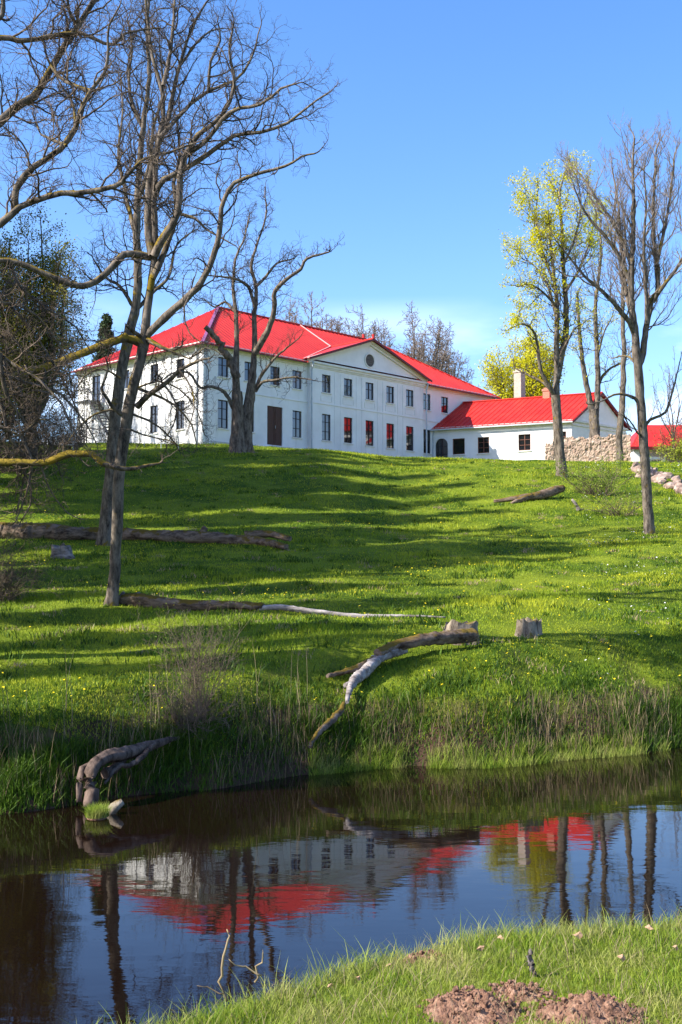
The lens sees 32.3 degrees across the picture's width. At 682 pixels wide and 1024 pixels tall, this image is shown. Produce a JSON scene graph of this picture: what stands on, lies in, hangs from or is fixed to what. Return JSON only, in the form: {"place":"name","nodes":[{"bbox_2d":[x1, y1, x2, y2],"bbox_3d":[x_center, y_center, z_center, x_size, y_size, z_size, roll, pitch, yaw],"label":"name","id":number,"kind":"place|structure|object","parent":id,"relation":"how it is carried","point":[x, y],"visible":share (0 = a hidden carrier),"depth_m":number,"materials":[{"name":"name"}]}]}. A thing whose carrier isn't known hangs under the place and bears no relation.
{"place":"outdoors","nodes":[
{"label":"outdoors","id":0,"kind":"place"},
{"bbox_2d":[0,746,681,1023],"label":"water","id":1,"kind":"structure","parent":0,"point":[134,905],"depth_m":12.21,"materials":[{"name":"blue liquid"}]},
{"bbox_2d":[80,801,112,819],"bbox_3d":[-3.104,3.918,15.091,0.529,0.412,0.508,0,-3,0],"label":"grass tussock","id":2,"kind":"object","parent":1,"relation":"in","point":[99,812],"depth_m":15.02,"materials":[{"name":"green plant"}]},
{"bbox_2d":[108,799,123,814],"bbox_3d":[-2.967,3.876,15.394,0.274,0.254,0.126,0,-3,0],"label":"rock","id":3,"kind":"object","parent":1,"relation":"in","point":[116,805],"visible":0.69,"depth_m":15.35,"materials":[{"name":"beige stone"}]},
{"bbox_2d":[0,442,681,1023],"bbox_3d":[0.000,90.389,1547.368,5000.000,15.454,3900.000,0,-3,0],"label":"ground","id":4,"kind":"structure","parent":0,"point":[326,565],"depth_m":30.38,"materials":[{"name":"green plant"}]},
{"bbox_2d":[0,410,53,480],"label":"thicket bush","id":5,"kind":"object","parent":4,"relation":"on","point":[6,457],"visible":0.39,"depth_m":66.21,"materials":[{"name":"brown plant"}]},
{"bbox_2d":[0,257,61,431],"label":"leafy tree","id":6,"kind":"object","parent":4,"relation":"on","point":[15,346],"visible":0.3,"depth_m":71.47,"materials":[{"name":"green plant"}]},
{"bbox_2d":[0,534,65,606],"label":"bush","id":7,"kind":"object","parent":4,"relation":"on","point":[5,580],"visible":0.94,"depth_m":29.92,"materials":[{"name":"brown plant"}]},
{"bbox_2d":[0,386,68,472],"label":"thicket bush","id":8,"kind":"object","parent":4,"relation":"on","point":[15,438],"visible":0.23,"depth_m":70.30,"materials":[{"name":"brown plant"}]},
{"bbox_2d":[0,202,97,458],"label":"leafy tree","id":9,"kind":"object","parent":4,"relation":"on","point":[52,265],"visible":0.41,"depth_m":73.69,"materials":[{"name":"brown plant"}]},
{"bbox_2d":[7,390,107,459],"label":"thicket bush","id":10,"kind":"object","parent":4,"relation":"on","point":[55,435],"visible":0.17,"depth_m":76.24,"materials":[{"name":"brown plant"}]},
{"bbox_2d":[50,542,75,558],"bbox_3d":[-9.955,1.432,42.377,1.059,0.661,0.875,0,-3,0],"label":"rock","id":11,"kind":"object","parent":4,"relation":"on","point":[56,550],"visible":0.8,"depth_m":42.11,"materials":[{"name":"grey stone"}]},
{"bbox_2d":[47,412,100,449],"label":"thicket bush","id":12,"kind":"object","parent":4,"relation":"on","point":[88,441],"visible":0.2,"depth_m":82.32,"materials":[{"name":"brown plant"}]},
{"bbox_2d":[92,313,116,361],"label":"spruce","id":13,"kind":"object","parent":4,"relation":"on","point":[106,320],"visible":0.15,"depth_m":122.95,"materials":[{"name":"green plant"}]},
{"bbox_2d":[0,0,241,558],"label":"leaning bare tree","id":14,"kind":"object","parent":4,"relation":"on","point":[67,35],"visible":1,"depth_m":21.41,"materials":[{"name":"brown plant"}]},
{"bbox_2d":[76,736,179,806],"bbox_3d":[-2.929,3.637,16.701,0.424,0.707,2.422,-2,-4,26],"label":"driftwood","id":15,"kind":"object","parent":4,"relation":"on","point":[121,756],"visible":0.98,"depth_m":16.12,"materials":[{"name":"brown wood"}]},
{"bbox_2d":[43,0,216,545],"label":"bare tree","id":16,"kind":"object","parent":4,"relation":"on","point":[136,304],"visible":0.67,"depth_m":46.55,"materials":[{"name":"brown plant"}]},
{"bbox_2d":[0,522,291,549],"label":"fallen tree","id":17,"kind":"object","parent":4,"relation":"on","point":[67,532],"visible":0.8,"depth_m":47.56,"materials":[{"name":"brown wood"}]},
{"bbox_2d":[1,638,309,771],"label":"reeds","id":18,"kind":"object","parent":4,"relation":"on","point":[157,701],"visible":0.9,"depth_m":18.00,"materials":[{"name":"plant"}]},
{"bbox_2d":[144,434,178,447],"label":"handrail","id":19,"kind":"object","parent":4,"relation":"on","point":[161,440],"visible":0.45,"depth_m":85.38,"materials":[{"name":"metal"}]},
{"bbox_2d":[0,0,347,605],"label":"bare tree","id":20,"kind":"object","parent":4,"relation":"on","point":[141,340],"visible":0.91,"depth_m":28.74,"materials":[{"name":"brown plant"}]},
{"bbox_2d":[125,666,244,749],"bbox_3d":[-2.436,3.042,18.167,1.846,1.354,1.608,0,-3,0],"label":"dead brush","id":21,"kind":"object","parent":4,"relation":"on","point":[196,710],"visible":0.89,"depth_m":18.08,"materials":[{"name":"brown plant"}]},
{"bbox_2d":[127,583,261,713],"bbox_3d":[-2.326,2.166,18.790,2.613,2.090,1.687,-3,-4,38],"label":"leafless shrub","id":22,"kind":"object","parent":4,"relation":"on","point":[192,654],"visible":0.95,"depth_m":18.66,"materials":[{"name":"brown twig bark"}]},
{"bbox_2d":[217,929,229,1001],"bbox_3d":[-0.314,1.206,3.134,0.037,0.187,0.017,-1,-4,19],"label":"dry stalk","id":23,"kind":"object","parent":4,"relation":"on","point":[222,974],"visible":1,"depth_m":3.13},
{"bbox_2d":[228,958,261,975],"bbox_3d":[-0.255,1.211,3.136,0.092,0.047,0.019,0,-3,0],"label":"dry stalk","id":24,"kind":"object","parent":4,"relation":"on","point":[251,970],"visible":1,"depth_m":3.13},
{"bbox_2d":[153,179,344,452],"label":"old broken tree","id":25,"kind":"object","parent":4,"relation":"on","point":[241,440],"visible":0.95,"depth_m":82.95,"materials":[{"name":"grey plant"}]},
{"bbox_2d":[254,952,263,982],"bbox_3d":[-0.218,1.208,3.135,0.027,0.086,0.016,-1,-4,15],"label":"dry stalk","id":26,"kind":"object","parent":4,"relation":"on","point":[256,967],"visible":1,"depth_m":3.13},
{"bbox_2d":[119,591,445,617],"bbox_3d":[-1.541,2.208,27.977,8.102,0.645,0.428,-1,-4,12],"label":"fallen tree","id":27,"kind":"object","parent":4,"relation":"on","point":[139,599],"visible":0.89,"depth_m":28.22,"materials":[{"name":"brown wood"}]},
{"bbox_2d":[71,306,500,457],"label":"manor house","id":28,"kind":"structure","parent":4,"relation":"on","point":[372,395],"depth_m":104.90,"materials":[{"name":"white paint"}]},
{"bbox_2d":[93,375,100,400],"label":"window","id":29,"kind":"structure","parent":28,"relation":"in","point":[95,381],"depth_m":105.52,"materials":[{"name":"grey glass"}]},
{"bbox_2d":[124,370,128,389],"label":"window","id":30,"kind":"structure","parent":28,"relation":"in","point":[127,380],"depth_m":102.32,"materials":[{"name":"clear glass"}]},
{"bbox_2d":[149,364,157,384],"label":"window","id":31,"kind":"structure","parent":28,"relation":"in","point":[152,372],"depth_m":99.78,"materials":[{"name":"black glass"}]},
{"bbox_2d":[150,405,157,434],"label":"window","id":32,"kind":"structure","parent":28,"relation":"in","point":[154,427],"depth_m":99.30,"materials":[{"name":"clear glass"}]},
{"bbox_2d":[175,401,184,430],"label":"window","id":33,"kind":"structure","parent":28,"relation":"in","point":[180,419],"depth_m":96.82,"materials":[{"name":"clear glass"}]},
{"bbox_2d":[176,358,184,379],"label":"window","id":34,"kind":"structure","parent":28,"relation":"in","point":[178,364],"depth_m":97.07,"materials":[{"name":"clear glass"}]},
{"bbox_2d":[217,357,228,378],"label":"window","id":35,"kind":"structure","parent":28,"relation":"in","point":[221,363],"depth_m":96.48,"materials":[{"name":"clear glass"}]},
{"bbox_2d":[217,400,229,429],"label":"window","id":36,"kind":"structure","parent":28,"relation":"in","point":[222,412],"depth_m":96.26,"materials":[{"name":"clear glass"}]},
{"bbox_2d":[244,362,249,381],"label":"window","id":37,"kind":"structure","parent":28,"relation":"in","point":[247,364],"depth_m":98.43,"materials":[{"name":"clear glass"}]},
{"bbox_2d":[267,406,281,445],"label":"door","id":38,"kind":"structure","parent":28,"relation":"in","point":[274,414],"depth_m":100.34,"materials":[{"name":"brown wood"}]},
{"bbox_2d":[270,366,280,386],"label":"window","id":39,"kind":"structure","parent":28,"relation":"in","point":[274,373],"depth_m":100.60,"materials":[{"name":"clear glass"}]},
{"bbox_2d":[292,370,302,390],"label":"window","id":40,"kind":"structure","parent":28,"relation":"in","point":[297,385],"depth_m":102.50,"materials":[{"name":"clear glass"}]},
{"bbox_2d":[292,410,302,438],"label":"window","id":41,"kind":"structure","parent":28,"relation":"in","point":[296,419],"depth_m":102.27,"materials":[{"name":"clear glass"}]},
{"bbox_2d":[321,374,331,394],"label":"window","id":42,"kind":"structure","parent":28,"relation":"in","point":[325,378],"depth_m":104.57,"materials":[{"name":"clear glass"}]},
{"bbox_2d":[321,414,331,441],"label":"window","id":43,"kind":"structure","parent":28,"relation":"in","point":[325,418],"depth_m":104.34,"materials":[{"name":"clear glass"}]},
{"bbox_2d":[343,378,353,397],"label":"window","id":44,"kind":"structure","parent":28,"relation":"in","point":[347,382],"depth_m":106.55,"materials":[{"name":"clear glass"}]},
{"bbox_2d":[343,417,353,444],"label":"window","id":45,"kind":"structure","parent":28,"relation":"in","point":[347,421],"depth_m":106.35,"materials":[{"name":"red glass"}]},
{"bbox_2d":[365,353,374,367],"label":"round window","id":46,"kind":"structure","parent":28,"relation":"in","point":[369,358],"depth_m":108.68,"materials":[{"name":"grey glass"}]},
{"bbox_2d":[365,382,374,401],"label":"window","id":47,"kind":"structure","parent":28,"relation":"in","point":[369,386],"depth_m":108.68,"materials":[{"name":"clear glass"}]},
{"bbox_2d":[365,420,374,446],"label":"window","id":48,"kind":"structure","parent":28,"relation":"in","point":[369,424],"depth_m":108.42,"materials":[{"name":"red glass"}]},
{"bbox_2d":[386,386,394,404],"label":"window","id":49,"kind":"structure","parent":28,"relation":"in","point":[389,390],"depth_m":110.61,"materials":[{"name":"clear glass"}]},
{"bbox_2d":[386,423,395,449],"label":"window","id":50,"kind":"structure","parent":28,"relation":"in","point":[390,442],"depth_m":110.42,"materials":[{"name":"red glass"}]},
{"bbox_2d":[406,389,414,407],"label":"window","id":51,"kind":"structure","parent":28,"relation":"in","point":[409,393],"depth_m":112.71,"materials":[{"name":"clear glass"}]},
{"bbox_2d":[406,426,414,451],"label":"window","id":52,"kind":"structure","parent":28,"relation":"in","point":[409,430],"depth_m":112.46,"materials":[{"name":"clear glass"}]},
{"bbox_2d":[423,393,431,411],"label":"window","id":53,"kind":"structure","parent":28,"relation":"in","point":[424,395],"depth_m":115.02,"materials":[{"name":"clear glass"}]},
{"bbox_2d":[423,429,431,454],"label":"window","id":54,"kind":"structure","parent":28,"relation":"in","point":[424,431],"depth_m":114.89,"materials":[{"name":"clear glass"}]},
{"bbox_2d":[441,397,448,414],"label":"window","id":55,"kind":"structure","parent":28,"relation":"in","point":[444,407],"depth_m":117.00,"materials":[{"name":"clear glass"}]},
{"bbox_2d":[275,293,317,327],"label":"bare tree","id":56,"kind":"object","parent":4,"relation":"on","point":[291,306],"visible":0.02,"depth_m":151.39,"materials":[{"name":"grey plant"}]},
{"bbox_2d":[290,291,345,331],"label":"bare tree","id":57,"kind":"object","parent":4,"relation":"on","point":[331,324],"visible":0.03,"depth_m":141.28,"materials":[{"name":"grey plant"}]},
{"bbox_2d":[0,679,680,807],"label":"reeds","id":58,"kind":"object","parent":4,"relation":"on","point":[405,725],"visible":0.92,"depth_m":19.47,"materials":[{"name":"green plant"}]},
{"bbox_2d":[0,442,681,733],"bbox_3d":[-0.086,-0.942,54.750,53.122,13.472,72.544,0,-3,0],"label":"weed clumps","id":59,"kind":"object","parent":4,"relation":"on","point":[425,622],"visible":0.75,"depth_m":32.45,"materials":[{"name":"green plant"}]},
{"bbox_2d":[2,443,679,707],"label":"dandelions","id":60,"kind":"object","parent":4,"relation":"on","point":[345,571],"visible":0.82,"depth_m":40.20,"materials":[{"name":"yellow plant"}]},
{"bbox_2d":[0,615,681,814],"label":"bank herbs","id":61,"kind":"object","parent":4,"relation":"on","point":[29,771],"visible":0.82,"depth_m":19.43,"materials":[{"name":"green plant"}]},
{"bbox_2d":[335,304,401,352],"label":"bare tree","id":62,"kind":"object","parent":4,"relation":"on","point":[361,322],"visible":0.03,"depth_m":152.06,"materials":[{"name":"grey plant"}]},
{"bbox_2d":[308,628,478,747],"bbox_3d":[0.733,3.052,21.383,1.051,1.741,5.718,-2,-4,35],"label":"fallen limb","id":63,"kind":"object","parent":4,"relation":"on","point":[363,670],"visible":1,"depth_m":22.14,"materials":[{"name":"grey wood"}]},
{"bbox_2d":[352,300,461,374],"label":"bare tree","id":64,"kind":"object","parent":4,"relation":"on","point":[434,357],"visible":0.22,"depth_m":150.05,"materials":[{"name":"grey plant"}]},
{"bbox_2d":[401,949,444,964],"bbox_3d":[0.395,2.230,5.838,0.280,0.118,0.244,0,-3,0],"label":"molehill","id":65,"kind":"object","parent":4,"relation":"on","point":[421,952],"visible":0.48,"depth_m":5.79,"materials":[{"name":"brown soil"}]},
{"bbox_2d":[404,326,482,385],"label":"bare tree","id":66,"kind":"object","parent":4,"relation":"on","point":[461,375],"visible":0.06,"depth_m":164.94,"materials":[{"name":"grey plant"}]},
{"bbox_2d":[443,619,479,645],"bbox_3d":[2.407,2.471,23.992,1.090,0.598,0.870,0,-3,0],"label":"tree stump","id":67,"kind":"object","parent":4,"relation":"on","point":[452,624],"visible":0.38,"depth_m":23.77,"materials":[{"name":"brown wood"}]},
{"bbox_2d":[415,985,529,1023],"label":"molehill","id":68,"kind":"object","parent":4,"relation":"on","point":[488,1010],"visible":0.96,"depth_m":4.83,"materials":[{"name":"brown soil"}]},
{"bbox_2d":[307,727,671,775],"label":"reeds","id":69,"kind":"object","parent":4,"relation":"on","point":[449,765],"visible":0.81,"depth_m":19.50,"materials":[{"name":"green plant"}]},
{"bbox_2d":[318,451,678,691],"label":"dandelions","id":70,"kind":"object","parent":4,"relation":"on","point":[470,588],"visible":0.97,"depth_m":34.77,"materials":[{"name":"yellow plant"}]},
{"bbox_2d":[488,979,560,1003],"bbox_3d":[0.801,2.092,5.138,0.321,0.076,0.306,0,-3,0],"label":"molehill","id":71,"kind":"object","parent":4,"relation":"on","point":[514,988],"visible":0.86,"depth_m":5.12,"materials":[{"name":"brown soil"}]},
{"bbox_2d":[476,318,573,398],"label":"yellow leafed maple","id":72,"kind":"object","parent":4,"relation":"on","point":[500,381],"visible":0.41,"depth_m":133.48,"materials":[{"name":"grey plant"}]},
{"bbox_2d":[515,617,537,637],"bbox_3d":[3.980,2.536,25.272,0.667,0.562,0.539,0,-3,0],"label":"tree stump","id":73,"kind":"object","parent":4,"relation":"on","point":[527,626],"visible":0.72,"depth_m":25.16,"materials":[{"name":"grey wood"}]},
{"bbox_2d":[494,485,565,503],"bbox_3d":[10.428,-0.943,64.299,4.259,1.251,1.000,1,-4,-19],"label":"fallen log","id":74,"kind":"object","parent":4,"relation":"on","point":[547,492],"visible":1,"depth_m":64.19,"materials":[{"name":"brown wood"}]},
{"bbox_2d":[430,369,631,459],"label":"annex wing","id":75,"kind":"structure","parent":4,"relation":"on","point":[519,426],"depth_m":113.14,"materials":[{"name":"white paint"}]},
{"bbox_2d":[436,439,447,457],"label":"door","id":76,"kind":"structure","parent":75,"relation":"in","point":[441,445],"depth_m":115.10,"materials":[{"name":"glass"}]},
{"bbox_2d":[451,438,465,455],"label":"window","id":77,"kind":"structure","parent":75,"relation":"in","point":[458,444],"depth_m":114.23,"materials":[{"name":"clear glass"}]},
{"bbox_2d":[477,437,489,454],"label":"window","id":78,"kind":"structure","parent":75,"relation":"in","point":[483,442],"depth_m":113.10,"materials":[{"name":"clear glass"}]},
{"bbox_2d":[517,434,531,451],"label":"window","id":79,"kind":"structure","parent":75,"relation":"in","point":[524,439],"depth_m":111.31,"materials":[{"name":"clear glass"}]},
{"bbox_2d":[526,949,536,976],"bbox_3d":[0.876,2.077,5.407,0.051,0.142,0.051,0,-3,0],"label":"lichen twig","id":80,"kind":"object","parent":4,"relation":"on","point":[530,961],"visible":0.93,"depth_m":5.40,"materials":[{"name":"grey wood"}]},
{"bbox_2d":[534,618,542,635],"bbox_3d":[4.253,2.537,25.386,0.276,0.535,0.214,0,-3,0],"label":"tree stump","id":81,"kind":"object","parent":4,"relation":"on","point":[539,626],"visible":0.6,"depth_m":25.34,"materials":[{"name":"grey wood"}]},
{"bbox_2d":[495,148,615,476],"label":"budding maple","id":82,"kind":"object","parent":4,"relation":"on","point":[558,360],"visible":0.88,"depth_m":75.09,"materials":[{"name":"yellow plant"}]},
{"bbox_2d":[571,499,580,510],"bbox_3d":[12.220,-0.347,61.133,0.535,0.706,0.219,-3,-5,41],"label":"broken stick","id":83,"kind":"object","parent":4,"relation":"on","point":[575,504],"visible":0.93,"depth_m":61.10,"materials":[{"name":"grey wood"}]},
{"bbox_2d":[573,931,582,938],"bbox_3d":[1.185,2.121,5.902,0.054,0.021,0.033,0,33,0],"label":"dry leaf","id":84,"kind":"object","parent":4,"relation":"on","point":[579,934],"visible":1,"depth_m":5.90,"materials":[{"name":"beige plant"}]},
{"bbox_2d":[544,434,630,461],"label":"rubble wall","id":85,"kind":"structure","parent":4,"relation":"on","point":[596,447],"depth_m":102.32,"materials":[{"name":"stone"}]},
{"bbox_2d":[524,990,660,1023],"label":"molehill","id":86,"kind":"object","parent":4,"relation":"on","point":[602,1008],"visible":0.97,"depth_m":4.76,"materials":[{"name":"brown soil"}]},
{"bbox_2d":[553,206,631,437],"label":"twin stem tree","id":87,"kind":"object","parent":4,"relation":"on","point":[594,427],"visible":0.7,"depth_m":105.67,"materials":[{"name":"grey plant"}]},
{"bbox_2d":[541,449,651,495],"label":"shrub","id":88,"kind":"object","parent":4,"relation":"on","point":[604,485],"visible":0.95,"depth_m":67.15,"materials":[{"name":"green plant"}]},
{"bbox_2d":[523,679,679,752],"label":"reeds","id":89,"kind":"object","parent":4,"relation":"on","point":[671,727],"visible":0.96,"depth_m":21.34,"materials":[{"name":"plant"}]},
{"bbox_2d":[531,108,681,533],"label":"bare tree","id":90,"kind":"object","parent":4,"relation":"on","point":[637,358],"visible":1,"depth_m":53.98,"materials":[{"name":"grey plant"}]},
{"bbox_2d":[569,480,663,516],"bbox_3d":[14.120,-0.394,59.941,4.354,2.455,3.165,-2,-4,31],"label":"shrub","id":91,"kind":"object","parent":4,"relation":"on","point":[615,506],"visible":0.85,"depth_m":59.49,"materials":[{"name":"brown plant"}]},
{"bbox_2d":[617,954,625,961],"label":"dry leaf","id":92,"kind":"object","parent":4,"relation":"on","point":[622,957],"visible":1,"depth_m":5.53,"materials":[{"name":"beige plant"}]},
{"bbox_2d":[604,205,640,461],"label":"slim tree","id":93,"kind":"object","parent":4,"relation":"on","point":[619,428],"visible":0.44,"depth_m":99.64,"materials":[{"name":"grey plant"}]},
{"bbox_2d":[578,460,679,675],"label":"daisies","id":94,"kind":"object","parent":4,"relation":"on","point":[638,561],"visible":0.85,"depth_m":41.33,"materials":[{"name":"white plant"}]},
{"bbox_2d":[630,463,639,469],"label":"boulder","id":95,"kind":"object","parent":4,"relation":"on","point":[633,466],"visible":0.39,"depth_m":82.42,"materials":[{"name":"beige stone"}]},
{"bbox_2d":[630,425,681,461],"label":"red roof cottage","id":96,"kind":"structure","parent":4,"relation":"on","point":[635,454],"depth_m":125.47,"materials":[{"name":"beige paint"}]},
{"bbox_2d":[632,412,681,461],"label":"red budding bush","id":97,"kind":"object","parent":4,"relation":"on","point":[674,437],"visible":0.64,"depth_m":108.70,"materials":[{"name":"brown plant"}]},
{"bbox_2d":[651,476,666,482],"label":"boulder","id":98,"kind":"object","parent":4,"relation":"on","point":[654,479],"visible":0.54,"depth_m":73.50,"materials":[{"name":"beige stone"}]},
{"bbox_2d":[657,478,665,483],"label":"boulder","id":99,"kind":"object","parent":4,"relation":"on","point":[661,481],"visible":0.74,"depth_m":72.33,"materials":[{"name":"beige stone"}]},
{"bbox_2d":[649,347,681,449],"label":"bare tree","id":100,"kind":"object","parent":4,"relation":"on","point":[679,411],"visible":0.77,"depth_m":118.56,"materials":[{"name":"brown plant"}]},
{"bbox_2d":[661,472,673,478],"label":"boulder","id":101,"kind":"object","parent":4,"relation":"on","point":[668,475],"visible":0.47,"depth_m":75.53,"materials":[{"name":"beige stone"}]},
{"bbox_2d":[654,432,681,462],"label":"green bush","id":102,"kind":"object","parent":4,"relation":"on","point":[678,452],"visible":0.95,"depth_m":98.47,"materials":[{"name":"green plant"}]},
{"bbox_2d":[664,483,675,488],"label":"boulder","id":103,"kind":"object","parent":4,"relation":"on","point":[669,485],"visible":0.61,"depth_m":69.73,"materials":[{"name":"beige stone"}]},
{"bbox_2d":[672,482,681,489],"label":"boulder","id":104,"kind":"object","parent":4,"relation":"on","point":[678,484],"visible":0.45,"depth_m":69.47,"materials":[{"name":"beige stone"}]},
{"bbox_2d":[0,0,681,442],"label":"sky","id":105,"kind":"structure","parent":0,"point":[440,102],"materials":[{"name":"blue"}]},
{"bbox_2d":[68,900,681,1023],"bbox_3d":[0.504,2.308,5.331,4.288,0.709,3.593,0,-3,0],"label":"grass","id":106,"kind":"structure","parent":0,"point":[349,971],"depth_m":5.41,"materials":[{"name":"green plant"}]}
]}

